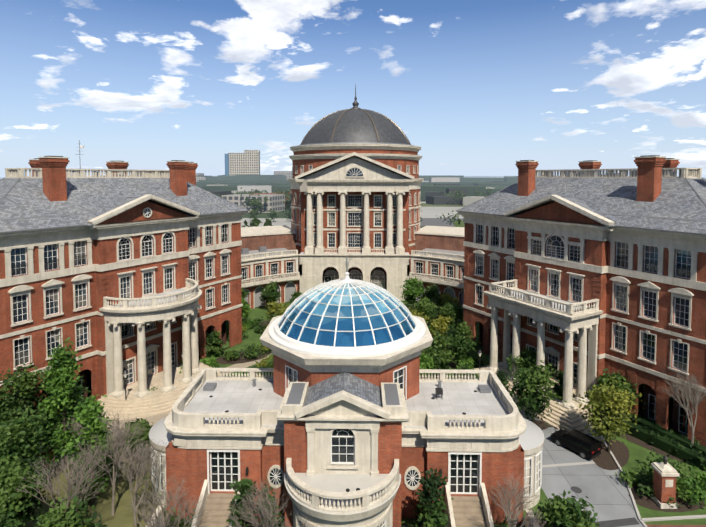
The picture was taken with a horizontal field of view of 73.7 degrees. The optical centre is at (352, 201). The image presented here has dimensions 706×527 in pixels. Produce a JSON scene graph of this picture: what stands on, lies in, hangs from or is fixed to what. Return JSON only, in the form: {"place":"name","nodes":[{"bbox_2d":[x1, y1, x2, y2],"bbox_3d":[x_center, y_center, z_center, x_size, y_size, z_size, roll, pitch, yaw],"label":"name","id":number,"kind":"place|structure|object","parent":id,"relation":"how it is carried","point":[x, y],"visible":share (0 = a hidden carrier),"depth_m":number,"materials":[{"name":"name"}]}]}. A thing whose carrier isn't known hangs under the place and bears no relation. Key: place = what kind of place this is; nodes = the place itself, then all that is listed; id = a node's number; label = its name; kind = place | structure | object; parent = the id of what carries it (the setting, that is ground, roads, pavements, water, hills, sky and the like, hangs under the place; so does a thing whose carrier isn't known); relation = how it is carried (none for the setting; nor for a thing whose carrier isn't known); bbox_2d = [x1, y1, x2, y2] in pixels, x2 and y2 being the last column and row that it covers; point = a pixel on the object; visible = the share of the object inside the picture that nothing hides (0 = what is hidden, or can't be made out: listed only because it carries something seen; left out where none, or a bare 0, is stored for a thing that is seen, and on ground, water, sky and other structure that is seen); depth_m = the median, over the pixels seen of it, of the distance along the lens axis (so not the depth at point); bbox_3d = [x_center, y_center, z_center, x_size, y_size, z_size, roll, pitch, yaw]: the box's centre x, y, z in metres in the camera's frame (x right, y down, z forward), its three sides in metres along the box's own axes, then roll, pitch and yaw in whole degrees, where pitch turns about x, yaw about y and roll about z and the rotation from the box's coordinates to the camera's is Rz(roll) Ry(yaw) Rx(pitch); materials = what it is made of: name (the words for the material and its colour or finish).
{"place":"outdoors","nodes":[
{"label":"outdoors","id":0,"kind":"place"},
{"bbox_2d":[0,290,705,526],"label":"court ground","id":1,"kind":"structure","parent":0,"point":[613,500],"depth_m":34.79,"materials":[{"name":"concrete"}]},
{"bbox_2d":[0,140,249,429],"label":"building","id":2,"kind":"structure","parent":1,"relation":"on","point":[115,273],"depth_m":46.71,"materials":[{"name":"brick"}]},
{"bbox_2d":[240,225,299,308],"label":"wing","id":3,"kind":"structure","parent":1,"relation":"on","point":[269,253],"depth_m":83.72,"materials":[{"name":"red brick"}]},
{"bbox_2d":[146,257,543,526],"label":"building","id":4,"kind":"structure","parent":1,"relation":"on","point":[346,415],"depth_m":30.69,"materials":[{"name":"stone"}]},
{"bbox_2d":[0,274,705,526],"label":"trees","id":5,"kind":"object","parent":1,"relation":"on","point":[612,397],"visible":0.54,"depth_m":36.16,"materials":[{"name":"green plant"}]},
{"bbox_2d":[34,350,679,508],"bbox_3d":[-0.907,18.085,46.967,46.390,4.020,29.635,0,3,1],"label":"street furniture","id":6,"kind":"object","parent":1,"relation":"on","point":[665,473],"visible":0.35,"depth_m":32.08,"materials":[{"name":"brick"}]},
{"bbox_2d":[17,360,705,526],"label":"bare trees","id":7,"kind":"object","parent":1,"relation":"on","point":[119,444],"visible":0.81,"depth_m":28.26,"materials":[{"name":"brown plant"}]},
{"bbox_2d":[409,226,464,308],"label":"wing","id":8,"kind":"structure","parent":1,"relation":"on","point":[437,255],"depth_m":83.21,"materials":[{"name":"red brick"}]},
{"bbox_2d":[551,429,600,458],"bbox_3d":[18.351,19.829,38.881,1.739,1.369,3.582,-2,4,-34],"label":"car","id":9,"kind":"object","parent":1,"relation":"on","point":[583,445],"visible":1,"depth_m":38.12,"materials":[{"name":"black metal"}]},
{"bbox_2d":[456,155,705,446],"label":"building","id":10,"kind":"structure","parent":1,"relation":"on","point":[587,273],"depth_m":45.17,"materials":[{"name":"brick"}]},
{"bbox_2d":[0,177,705,526],"bbox_3d":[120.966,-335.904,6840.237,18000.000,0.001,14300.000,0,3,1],"label":"ground","id":11,"kind":"structure","parent":0,"point":[281,214],"depth_m":271.99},
{"bbox_2d":[207,181,495,226],"bbox_3d":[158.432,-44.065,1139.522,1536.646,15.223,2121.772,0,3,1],"label":"trees","id":12,"kind":"object","parent":11,"relation":"on","point":[253,212],"visible":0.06,"depth_m":279.39,"materials":[{"name":"green plant"}]},
{"bbox_2d":[90,150,628,227],"bbox_3d":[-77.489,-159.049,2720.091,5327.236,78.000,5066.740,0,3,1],"label":"buildings","id":13,"kind":"structure","parent":11,"relation":"on","point":[241,169],"depth_m":473.80,"materials":[{"name":"concrete"}]},
{"bbox_2d":[0,0,705,176],"label":"sky","id":14,"kind":"structure","parent":0,"point":[482,87],"materials":[{"name":"blue"}]},
{"bbox_2d":[287,84,423,300],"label":"domed building","id":15,"kind":"structure","parent":0,"point":[355,181],"depth_m":87.25,"materials":[{"name":"stone"}]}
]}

